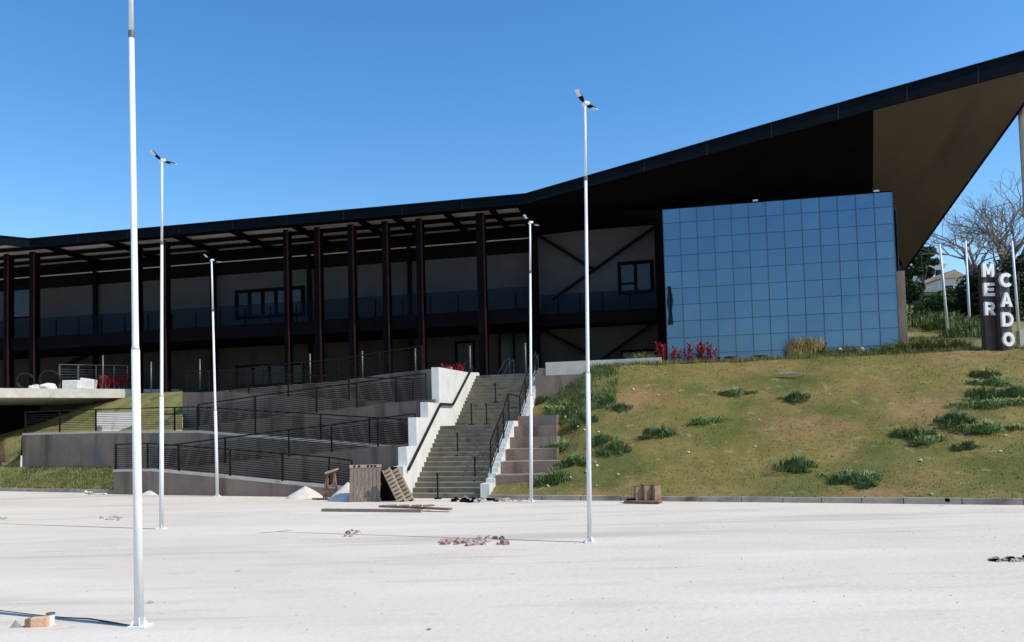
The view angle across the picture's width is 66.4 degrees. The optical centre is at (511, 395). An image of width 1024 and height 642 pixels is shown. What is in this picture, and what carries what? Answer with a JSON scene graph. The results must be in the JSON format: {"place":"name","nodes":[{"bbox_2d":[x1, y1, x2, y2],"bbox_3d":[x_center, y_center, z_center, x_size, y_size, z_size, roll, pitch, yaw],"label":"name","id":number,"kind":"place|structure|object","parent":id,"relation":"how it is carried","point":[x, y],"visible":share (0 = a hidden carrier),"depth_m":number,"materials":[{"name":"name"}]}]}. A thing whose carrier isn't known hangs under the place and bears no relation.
{"place":"outdoors","nodes":[
{"label":"outdoors","id":0,"kind":"place"},
{"bbox_2d":[0,436,21,466],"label":"earth bank","id":1,"kind":"structure","parent":0,"point":[12,447],"depth_m":41.29,"materials":[{"name":"green plant"}]},
{"bbox_2d":[0,388,182,437],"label":"grass bank","id":2,"kind":"structure","parent":0,"point":[173,398],"depth_m":41.98,"materials":[{"name":"green plant"}]},
{"bbox_2d":[0,388,178,454],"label":"concrete deck","id":3,"kind":"structure","parent":2,"relation":"on","point":[16,404],"depth_m":44.98,"materials":[{"name":"grey concrete"}]},
{"bbox_2d":[62,380,80,388],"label":"concrete block","id":4,"kind":"object","parent":3,"relation":"on","point":[71,384],"depth_m":43.35,"materials":[{"name":"white concrete"}]},
{"bbox_2d":[80,378,97,388],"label":"concrete block","id":5,"kind":"object","parent":3,"relation":"on","point":[88,383],"depth_m":43.76,"materials":[{"name":"white concrete"}]},
{"bbox_2d":[59,364,127,388],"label":"fence","id":6,"kind":"object","parent":3,"relation":"on","point":[96,377],"visible":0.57,"depth_m":45.15,"materials":[{"name":"metal"}]},
{"bbox_2d":[0,455,1023,641],"bbox_3d":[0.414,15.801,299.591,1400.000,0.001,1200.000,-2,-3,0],"label":"ground","id":7,"kind":"structure","parent":0,"point":[625,565],"depth_m":12.33,"materials":[{"name":"white concrete"}]},
{"bbox_2d":[30,616,49,626],"bbox_3d":[-5.705,2.728,9.472,0.190,0.110,0.090,-1,-3,-9],"label":"brick","id":8,"kind":"object","parent":7,"relation":"on","point":[40,621],"visible":1,"depth_m":9.43,"materials":[{"name":"brick"}]},
{"bbox_2d":[0,488,112,492],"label":"kerb","id":9,"kind":"structure","parent":7,"relation":"on","point":[53,490],"depth_m":35.53,"materials":[{"name":"concrete"}]},
{"bbox_2d":[0,465,113,489],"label":"verge","id":10,"kind":"structure","parent":7,"relation":"on","point":[2,469],"depth_m":38.17,"materials":[{"name":"plant"}]},
{"bbox_2d":[0,610,133,625],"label":"black cable","id":11,"kind":"object","parent":7,"relation":"on","point":[75,618],"visible":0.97,"depth_m":9.72,"materials":[{"name":"black rubber"}]},
{"bbox_2d":[125,0,152,628],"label":"street lamp","id":12,"kind":"object","parent":7,"relation":"on","point":[139,621],"visible":1,"depth_m":9.41,"materials":[{"name":"white metal"}]},
{"bbox_2d":[150,150,176,529],"bbox_3d":[-8.823,-1.429,19.790,0.309,9.512,0.674,-4,-3,38],"label":"street lamp","id":13,"kind":"object","parent":7,"relation":"on","point":[161,526],"visible":1,"depth_m":19.65,"materials":[{"name":"white metal"}]},
{"bbox_2d":[204,254,219,496],"bbox_3d":[-11.513,-0.805,30.257,0.679,9.358,0.310,1,-3,-40],"label":"street lamp","id":14,"kind":"object","parent":7,"relation":"on","point":[216,440],"visible":1,"depth_m":30.24,"materials":[{"name":"white metal"}]},
{"bbox_2d":[22,367,451,496],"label":"access ramp","id":15,"kind":"structure","parent":7,"relation":"on","point":[96,449],"depth_m":34.11,"materials":[{"name":"concrete"}]},
{"bbox_2d":[97,412,131,430],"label":"white block wall","id":16,"kind":"structure","parent":15,"relation":"on","point":[111,427],"depth_m":38.97,"materials":[{"name":"concrete"}]},
{"bbox_2d":[24,406,407,443],"bbox_3d":[-14.255,1.392,34.972,23.320,2.207,0.080,-3,-3,25],"label":"railing","id":17,"kind":"object","parent":15,"relation":"on","point":[197,420],"visible":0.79,"depth_m":34.45,"materials":[{"name":"metal"}]},
{"bbox_2d":[115,443,352,485],"bbox_3d":[-11.231,2.690,30.532,12.258,1.888,0.080,-3,-3,25],"label":"railing","id":18,"kind":"object","parent":15,"relation":"on","point":[282,476],"visible":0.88,"depth_m":30.20,"materials":[{"name":"metal"}]},
{"bbox_2d":[158,413,415,468],"bbox_3d":[-9.405,1.936,31.194,13.101,2.079,0.080,-3,-3,25],"label":"railing","id":19,"kind":"object","parent":15,"relation":"on","point":[331,438],"visible":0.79,"depth_m":30.59,"materials":[{"name":"metal"}]},
{"bbox_2d":[186,370,413,400],"bbox_3d":[-10.189,-0.452,36.113,13.272,2.186,0.080,-3,-3,25],"label":"railing","id":20,"kind":"object","parent":15,"relation":"on","point":[248,385],"visible":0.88,"depth_m":36.16,"materials":[{"name":"metal"}]},
{"bbox_2d":[198,373,426,425],"bbox_3d":[-9.070,0.270,34.074,12.486,1.870,0.080,-3,-3,25],"label":"railing","id":21,"kind":"object","parent":15,"relation":"on","point":[356,395],"visible":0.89,"depth_m":33.52,"materials":[{"name":"metal"}]},
{"bbox_2d":[220,346,422,390],"bbox_3d":[-9.368,-1.234,37.246,11.982,1.499,0.080,-3,-3,25],"label":"railing","id":22,"kind":"object","parent":15,"relation":"on","point":[338,364],"visible":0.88,"depth_m":36.68,"materials":[{"name":"metal"}]},
{"bbox_2d":[286,486,322,498],"bbox_3d":[-7.519,3.490,28.472,1.526,0.446,1.334,-2,-3,0],"label":"sand pile","id":23,"kind":"object","parent":7,"relation":"on","point":[305,492],"visible":0.95,"depth_m":28.12,"materials":[{"name":"white sand"}]},
{"bbox_2d":[323,468,338,497],"bbox_3d":[-6.326,3.065,27.337,0.571,1.098,0.200,-2,-3,0],"label":"sawhorse","id":24,"kind":"object","parent":7,"relation":"on","point":[325,493],"visible":0.88,"depth_m":27.29,"materials":[{"name":"brown wood"}]},
{"bbox_2d":[328,482,368,501],"bbox_3d":[-5.635,3.269,26.953,1.457,0.651,1.336,-2,-3,0],"label":"sand pile","id":25,"kind":"object","parent":7,"relation":"on","point":[341,494],"visible":0.66,"depth_m":26.54,"materials":[{"name":"white sand"}]},
{"bbox_2d":[349,464,380,501],"bbox_3d":[-4.894,2.910,26.131,1.060,1.225,0.151,-2,-11,4],"label":"wooden pallet","id":26,"kind":"object","parent":7,"relation":"on","point":[363,484],"visible":0.98,"depth_m":26.08,"materials":[{"name":"brown wood"}]},
{"bbox_2d":[321,508,422,511],"bbox_3d":[-4.056,3.283,22.543,3.199,0.060,0.160,-2,-3,19],"label":"long plank","id":27,"kind":"object","parent":7,"relation":"on","point":[383,510],"visible":1,"depth_m":22.40,"materials":[{"name":"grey wood"}]},
{"bbox_2d":[376,467,396,500],"bbox_3d":[-4.128,2.974,26.162,0.800,1.100,0.041,-11,-7,0],"label":"dark board","id":28,"kind":"object","parent":7,"relation":"on","point":[386,493],"visible":0.29,"depth_m":26.12,"materials":[{"name":"black wood"}]},
{"bbox_2d":[382,467,405,501],"bbox_3d":[-3.865,2.945,25.692,0.290,1.260,0.125,-29,-11,3],"label":"wooden pallet","id":29,"kind":"object","parent":7,"relation":"on","point":[390,478],"visible":0.97,"depth_m":25.66,"materials":[{"name":"brown wood"}]},
{"bbox_2d":[392,466,414,500],"bbox_3d":[-3.609,2.945,25.837,0.290,1.260,0.125,-29,-11,3],"label":"wooden pallet","id":30,"kind":"object","parent":7,"relation":"on","point":[404,487],"visible":0.95,"depth_m":25.80,"materials":[{"name":"brown wood"}]},
{"bbox_2d":[378,505,451,509],"bbox_3d":[-2.794,3.202,22.480,2.440,0.080,0.200,-3,-3,28],"label":"long plank","id":31,"kind":"object","parent":7,"relation":"on","point":[430,508],"visible":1,"depth_m":22.30,"materials":[{"name":"red wood"}]},
{"bbox_2d":[394,366,537,500],"bbox_3d":[-1.334,1.031,32.842,3.607,5.391,13.853,-2,-3,11],"label":"outdoor staircase","id":32,"kind":"structure","parent":7,"relation":"on","point":[427,454],"depth_m":29.88,"materials":[{"name":"concrete"}]},
{"bbox_2d":[489,351,536,472],"bbox_3d":[0.207,0.258,32.390,0.070,5.240,10.770,-2,-3,11],"label":"railing","id":33,"kind":"object","parent":32,"relation":"on","point":[502,414],"visible":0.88,"depth_m":30.05,"materials":[{"name":"metal"}]},
{"bbox_2d":[523,215,538,501],"bbox_3d":[0.620,-1.182,24.614,0.375,8.964,0.673,-4,-4,44],"label":"street lamp","id":34,"kind":"object","parent":7,"relation":"on","point":[530,408],"visible":1,"depth_m":24.45,"materials":[{"name":"white metal"}]},
{"bbox_2d":[495,368,585,485],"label":"terraced steps","id":35,"kind":"structure","parent":7,"relation":"on","point":[515,464],"depth_m":29.44,"materials":[{"name":"concrete"}]},
{"bbox_2d":[574,89,597,542],"bbox_3d":[1.517,-1.591,15.579,0.354,8.913,0.674,-4,-4,44],"label":"street lamp","id":36,"kind":"object","parent":7,"relation":"on","point":[589,538],"visible":1,"depth_m":15.43,"materials":[{"name":"white metal"}]},
{"bbox_2d":[624,500,662,503],"bbox_3d":[3.857,3.096,22.980,1.033,0.060,0.500,-3,-3,26],"label":"scaffold board","id":37,"kind":"object","parent":7,"relation":"on","point":[647,501],"visible":0.93,"depth_m":22.83,"materials":[{"name":"red wood"}]},
{"bbox_2d":[641,484,651,500],"bbox_3d":[3.963,2.837,23.105,0.245,0.467,0.245,-1,-3,-14],"label":"rusty tin","id":38,"kind":"object","parent":37,"relation":"on","point":[646,491],"visible":1,"depth_m":23.00,"materials":[{"name":"brown metal"}]},
{"bbox_2d":[651,484,661,500],"bbox_3d":[4.231,2.826,23.028,0.245,0.467,0.245,-1,-3,-20],"label":"rusty tin","id":39,"kind":"object","parent":37,"relation":"on","point":[655,491],"visible":1,"depth_m":22.93,"materials":[{"name":"brown metal"}]},
{"bbox_2d":[489,495,1023,504],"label":"kerb","id":40,"kind":"structure","parent":7,"relation":"on","point":[965,501],"depth_m":21.89,"materials":[{"name":"concrete"}]},
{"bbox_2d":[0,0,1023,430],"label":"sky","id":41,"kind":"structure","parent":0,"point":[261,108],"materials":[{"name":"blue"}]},
{"bbox_2d":[490,349,1023,498],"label":"embankment","id":42,"kind":"structure","parent":0,"point":[869,375],"depth_m":27.46,"materials":[{"name":"green plant"}]},
{"bbox_2d":[533,466,575,487],"bbox_3d":[1.391,2.619,26.100,1.633,0.610,1.141,-2,15,14],"label":"weed clump","id":43,"kind":"object","parent":42,"relation":"on","point":[558,479],"visible":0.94,"depth_m":26.01,"materials":[{"name":"green plant"}]},
{"bbox_2d":[539,400,570,412],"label":"weed clump","id":44,"kind":"object","parent":42,"relation":"on","point":[559,407],"visible":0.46,"depth_m":32.83,"materials":[{"name":"green plant"}]},
{"bbox_2d":[538,437,576,451],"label":"weed clump","id":45,"kind":"object","parent":42,"relation":"on","point":[562,445],"visible":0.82,"depth_m":29.01,"materials":[{"name":"green plant"}]},
{"bbox_2d":[553,452,591,466],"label":"weed clump","id":46,"kind":"object","parent":42,"relation":"on","point":[571,460],"visible":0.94,"depth_m":27.17,"materials":[{"name":"green plant"}]},
{"bbox_2d":[544,362,619,424],"bbox_3d":[2.962,0.042,33.629,3.305,3.403,5.116,-2,-3,10],"label":"overgrowth","id":47,"kind":"object","parent":42,"relation":"on","point":[580,393],"visible":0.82,"depth_m":33.36,"materials":[{"name":"green plant"}]},
{"bbox_2d":[565,408,598,424],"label":"weed clump","id":48,"kind":"object","parent":42,"relation":"on","point":[581,418],"visible":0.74,"depth_m":30.17,"materials":[{"name":"green plant"}]},
{"bbox_2d":[545,357,661,374],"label":"parapet wall","id":49,"kind":"structure","parent":42,"relation":"on","point":[566,368],"depth_m":36.68,"materials":[{"name":"concrete"}]},
{"bbox_2d":[591,432,618,443],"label":"weed clump","id":50,"kind":"object","parent":42,"relation":"on","point":[601,438],"visible":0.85,"depth_m":28.40,"materials":[{"name":"green plant"}]},
{"bbox_2d":[593,435,631,454],"bbox_3d":[3.601,1.673,27.769,1.434,0.554,1.211,-3,15,26],"label":"weed clump","id":51,"kind":"object","parent":42,"relation":"on","point":[616,446],"visible":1,"depth_m":27.58,"materials":[{"name":"green plant"}]},
{"bbox_2d":[642,423,679,438],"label":"weed clump","id":52,"kind":"object","parent":42,"relation":"on","point":[651,431],"visible":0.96,"depth_m":28.10,"materials":[{"name":"green plant"}]},
{"bbox_2d":[691,414,725,423],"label":"weed clump","id":53,"kind":"object","parent":42,"relation":"on","point":[701,419],"visible":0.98,"depth_m":28.80,"materials":[{"name":"green plant"}]},
{"bbox_2d":[713,385,758,396],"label":"weed clump","id":54,"kind":"object","parent":42,"relation":"on","point":[733,391],"visible":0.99,"depth_m":31.14,"materials":[{"name":"green plant"}]},
{"bbox_2d":[776,388,810,401],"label":"weed clump","id":55,"kind":"object","parent":42,"relation":"on","point":[796,396],"visible":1,"depth_m":29.63,"materials":[{"name":"green plant"}]},
{"bbox_2d":[771,452,820,473],"bbox_3d":[8.807,2.006,24.206,1.704,0.582,1.144,0,15,-23],"label":"weed clump","id":56,"kind":"object","parent":42,"relation":"on","point":[797,464],"visible":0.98,"depth_m":24.12,"materials":[{"name":"green plant"}]},
{"bbox_2d":[590,343,1023,368],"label":"grass","id":57,"kind":"structure","parent":42,"relation":"on","point":[755,358],"depth_m":35.52,"materials":[{"name":"green plant"}]},
{"bbox_2d":[816,467,883,481],"bbox_3d":[9.978,2.306,23.151,1.939,0.231,1.150,-3,15,24],"label":"weed clump","id":58,"kind":"object","parent":42,"relation":"on","point":[871,474],"visible":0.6,"depth_m":23.14,"materials":[{"name":"green plant"}]},
{"bbox_2d":[831,469,870,485],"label":"weed clump","id":59,"kind":"object","parent":42,"relation":"on","point":[838,479],"visible":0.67,"depth_m":22.70,"materials":[{"name":"green plant"}]},
{"bbox_2d":[855,474,879,489],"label":"weed clump","id":60,"kind":"object","parent":42,"relation":"on","point":[866,483],"visible":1,"depth_m":22.20,"materials":[{"name":"green plant"}]},
{"bbox_2d":[888,422,936,439],"bbox_3d":[13.096,1.092,25.609,1.491,0.515,0.972,-2,15,13],"label":"weed clump","id":61,"kind":"object","parent":42,"relation":"on","point":[901,432],"visible":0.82,"depth_m":25.62,"materials":[{"name":"green plant"}]},
{"bbox_2d":[911,433,951,443],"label":"weed clump","id":62,"kind":"object","parent":42,"relation":"on","point":[927,439],"visible":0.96,"depth_m":25.01,"materials":[{"name":"green plant"}]},
{"bbox_2d":[933,408,978,427],"bbox_3d":[14.693,0.640,25.994,1.491,0.600,1.259,-1,15,-7],"label":"weed clump","id":63,"kind":"object","parent":42,"relation":"on","point":[955,418],"visible":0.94,"depth_m":25.87,"materials":[{"name":"green plant"}]},
{"bbox_2d":[949,439,984,451],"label":"weed clump","id":64,"kind":"object","parent":42,"relation":"on","point":[966,445],"visible":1,"depth_m":24.24,"materials":[{"name":"green plant"}]},
{"bbox_2d":[944,398,1002,408],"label":"weed clump","id":65,"kind":"object","parent":42,"relation":"on","point":[969,403],"visible":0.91,"depth_m":27.26,"materials":[{"name":"green plant"}]},
{"bbox_2d":[969,366,1001,377],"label":"weed clump","id":66,"kind":"object","parent":42,"relation":"on","point":[982,373],"visible":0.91,"depth_m":29.82,"materials":[{"name":"green plant"}]},
{"bbox_2d":[977,264,997,349],"bbox_3d":[20.908,-3.599,34.310,0.734,4.388,0.396,-1,-3,-10],"label":"letter pylon","id":67,"kind":"object","parent":42,"relation":"on","point":[986,285],"visible":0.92,"depth_m":34.21,"materials":[{"name":"black metal"}]},
{"bbox_2d":[951,418,1023,433],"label":"weed clump","id":68,"kind":"object","parent":42,"relation":"on","point":[990,426],"visible":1,"depth_m":25.11,"materials":[{"name":"green plant"}]},
{"bbox_2d":[964,385,1011,400],"bbox_3d":[16.976,-0.230,28.005,1.811,0.577,1.411,-1,15,-12],"label":"weed clump","id":69,"kind":"object","parent":42,"relation":"on","point":[981,393],"visible":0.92,"depth_m":27.79,"materials":[{"name":"green plant"}]},
{"bbox_2d":[965,373,1017,386],"bbox_3d":[18.057,-0.654,29.183,2.469,0.398,1.300,-1,15,-6],"label":"weed clump","id":70,"kind":"object","parent":42,"relation":"on","point":[995,381],"visible":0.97,"depth_m":28.97,"materials":[{"name":"green plant"}]},
{"bbox_2d":[974,395,1023,407],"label":"weed clump","id":71,"kind":"object","parent":42,"relation":"on","point":[1013,401],"visible":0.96,"depth_m":26.96,"materials":[{"name":"green plant"}]},
{"bbox_2d":[994,273,1014,350],"bbox_3d":[21.410,-3.425,34.054,0.558,3.857,0.396,-1,-3,-10],"label":"letter pylon","id":72,"kind":"object","parent":42,"relation":"on","point":[1005,321],"visible":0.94,"depth_m":33.96,"materials":[{"name":"metal"}]},
{"bbox_2d":[997,383,1023,396],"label":"weed clump","id":73,"kind":"object","parent":42,"relation":"on","point":[1015,390],"visible":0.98,"depth_m":27.73,"materials":[{"name":"green plant"}]},
{"bbox_2d":[681,305,1023,363],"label":"hillside","id":74,"kind":"structure","parent":0,"point":[915,331],"depth_m":48.78,"materials":[{"name":"green plant"}]},
{"bbox_2d":[784,334,812,357],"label":"ornamental grass","id":75,"kind":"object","parent":74,"relation":"on","point":[796,348],"depth_m":36.77,"materials":[{"name":"beige plant"}]},
{"bbox_2d":[802,334,828,355],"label":"ornamental grass","id":76,"kind":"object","parent":74,"relation":"on","point":[813,346],"depth_m":36.66,"materials":[{"name":"beige plant"}]},
{"bbox_2d":[876,340,907,353],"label":"grass tuft","id":77,"kind":"object","parent":74,"relation":"on","point":[890,348],"visible":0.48,"depth_m":35.59,"materials":[{"name":"green plant"}]},
{"bbox_2d":[889,336,929,352],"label":"grass tuft","id":78,"kind":"object","parent":74,"relation":"on","point":[913,346],"visible":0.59,"depth_m":35.28,"materials":[{"name":"green plant"}]},
{"bbox_2d":[899,265,926,311],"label":"green tree","id":79,"kind":"object","parent":74,"relation":"on","point":[915,290],"visible":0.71,"depth_m":59.73,"materials":[{"name":"green plant"}]},
{"bbox_2d":[911,245,939,289],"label":"green tree","id":80,"kind":"object","parent":74,"relation":"on","point":[921,259],"visible":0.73,"depth_m":70.22,"materials":[{"name":"green plant"}]},
{"bbox_2d":[906,335,945,350],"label":"grass tuft","id":81,"kind":"object","parent":74,"relation":"on","point":[928,344],"visible":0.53,"depth_m":35.16,"materials":[{"name":"green plant"}]},
{"bbox_2d":[907,312,954,327],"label":"grass patch","id":82,"kind":"object","parent":74,"relation":"on","point":[914,322],"visible":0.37,"depth_m":50.03,"materials":[{"name":"green plant"}]},
{"bbox_2d":[911,292,955,314],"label":"bush","id":83,"kind":"object","parent":74,"relation":"on","point":[934,301],"visible":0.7,"depth_m":58.02,"materials":[{"name":"green plant"}]},
{"bbox_2d":[907,305,967,319],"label":"grass patch","id":84,"kind":"object","parent":74,"relation":"on","point":[931,312],"visible":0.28,"depth_m":52.20,"materials":[{"name":"green plant"}]},
{"bbox_2d":[939,244,948,331],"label":"white pole","id":85,"kind":"object","parent":74,"relation":"on","point":[944,297],"visible":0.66,"depth_m":48.18,"materials":[{"name":"metal"}]},
{"bbox_2d":[925,269,964,289],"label":"house","id":86,"kind":"structure","parent":74,"relation":"on","point":[950,278],"depth_m":74.53,"materials":[{"name":"tile"}]},
{"bbox_2d":[921,313,980,330],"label":"grass patch","id":87,"kind":"object","parent":74,"relation":"on","point":[956,322],"visible":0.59,"depth_m":48.87,"materials":[{"name":"green plant"}]},
{"bbox_2d":[937,321,980,337],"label":"grass patch","id":88,"kind":"object","parent":74,"relation":"on","point":[963,333],"visible":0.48,"depth_m":45.49,"materials":[{"name":"green plant"}]},
{"bbox_2d":[942,336,979,348],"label":"grass tuft","id":89,"kind":"object","parent":74,"relation":"on","point":[960,344],"visible":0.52,"depth_m":34.89,"materials":[{"name":"green plant"}]},
{"bbox_2d":[965,241,970,319],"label":"white pole","id":90,"kind":"object","parent":74,"relation":"on","point":[967,286],"visible":0.66,"depth_m":50.30,"materials":[{"name":"metal"}]},
{"bbox_2d":[919,209,1023,270],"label":"bare tree","id":91,"kind":"object","parent":74,"relation":"on","point":[974,264],"visible":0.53,"depth_m":62.36,"materials":[{"name":"brown plant"}]},
{"bbox_2d":[937,221,1021,274],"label":"bare tree","id":92,"kind":"object","parent":74,"relation":"on","point":[983,257],"visible":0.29,"depth_m":74.27,"materials":[{"name":"brown plant"}]},
{"bbox_2d":[953,270,1011,316],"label":"bush","id":93,"kind":"object","parent":74,"relation":"on","point":[961,301],"visible":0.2,"depth_m":56.33,"materials":[{"name":"green plant"}]},
{"bbox_2d":[944,194,1023,259],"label":"bare tree","id":94,"kind":"object","parent":74,"relation":"on","point":[1006,225],"visible":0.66,"depth_m":70.67,"materials":[{"name":"brown plant"}]},
{"bbox_2d":[945,169,1023,276],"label":"bare tree","id":95,"kind":"object","parent":74,"relation":"on","point":[1001,252],"visible":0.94,"depth_m":56.67,"materials":[{"name":"brown plant"}]},
{"bbox_2d":[954,264,1023,318],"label":"bush","id":96,"kind":"object","parent":74,"relation":"on","point":[973,276],"visible":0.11,"depth_m":55.20,"materials":[{"name":"green plant"}]},
{"bbox_2d":[966,253,1023,320],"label":"bush","id":97,"kind":"object","parent":74,"relation":"on","point":[1019,263],"visible":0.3,"depth_m":54.01,"materials":[{"name":"green plant"}]},
{"bbox_2d":[1011,241,1019,330],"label":"white pole","id":98,"kind":"object","parent":74,"relation":"on","point":[1015,293],"visible":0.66,"depth_m":46.64,"materials":[{"name":"metal"}]},
{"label":"upper terrace","id":99,"kind":"structure","parent":0,"visible":0},
{"bbox_2d":[0,50,1023,410],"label":"market building","id":100,"kind":"structure","parent":99,"relation":"on","point":[770,238],"depth_m":41.62,"materials":[{"name":"black metal"}]},
{"bbox_2d":[14,283,28,318],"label":"window","id":101,"kind":"structure","parent":100,"relation":"in","point":[21,297],"depth_m":50.74,"materials":[{"name":"blue glass"}]},
{"bbox_2d":[235,363,303,386],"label":"window","id":102,"kind":"structure","parent":100,"relation":"in","point":[298,365],"depth_m":46.90,"materials":[{"name":"black glass"}]},
{"bbox_2d":[235,285,304,319],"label":"window","id":103,"kind":"structure","parent":100,"relation":"in","point":[257,303],"depth_m":47.08,"materials":[{"name":"glass"}]},
{"bbox_2d":[455,341,474,371],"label":"door","id":104,"kind":"structure","parent":100,"relation":"in","point":[461,347],"depth_m":44.36,"materials":[{"name":"black glass"}]},
{"bbox_2d":[498,332,528,374],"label":"window","id":105,"kind":"structure","parent":100,"relation":"in","point":[511,345],"depth_m":43.77,"materials":[{"name":"glass"}]},
{"bbox_2d":[617,260,653,294],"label":"window","id":106,"kind":"structure","parent":100,"relation":"in","point":[636,277],"depth_m":42.49,"materials":[{"name":"black glass"}]},
{"bbox_2d":[620,349,656,358],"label":"window","id":107,"kind":"structure","parent":100,"relation":"in","point":[648,351],"depth_m":42.30,"materials":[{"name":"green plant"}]},
{"bbox_2d":[667,286,672,324],"bbox_3d":[7.792,-4.463,38.600,0.279,1.910,0.120,-2,-3,0],"label":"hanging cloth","id":108,"kind":"object","parent":100,"relation":"hanging from","point":[670,303],"visible":1,"depth_m":38.59,"materials":[{"name":"black"}]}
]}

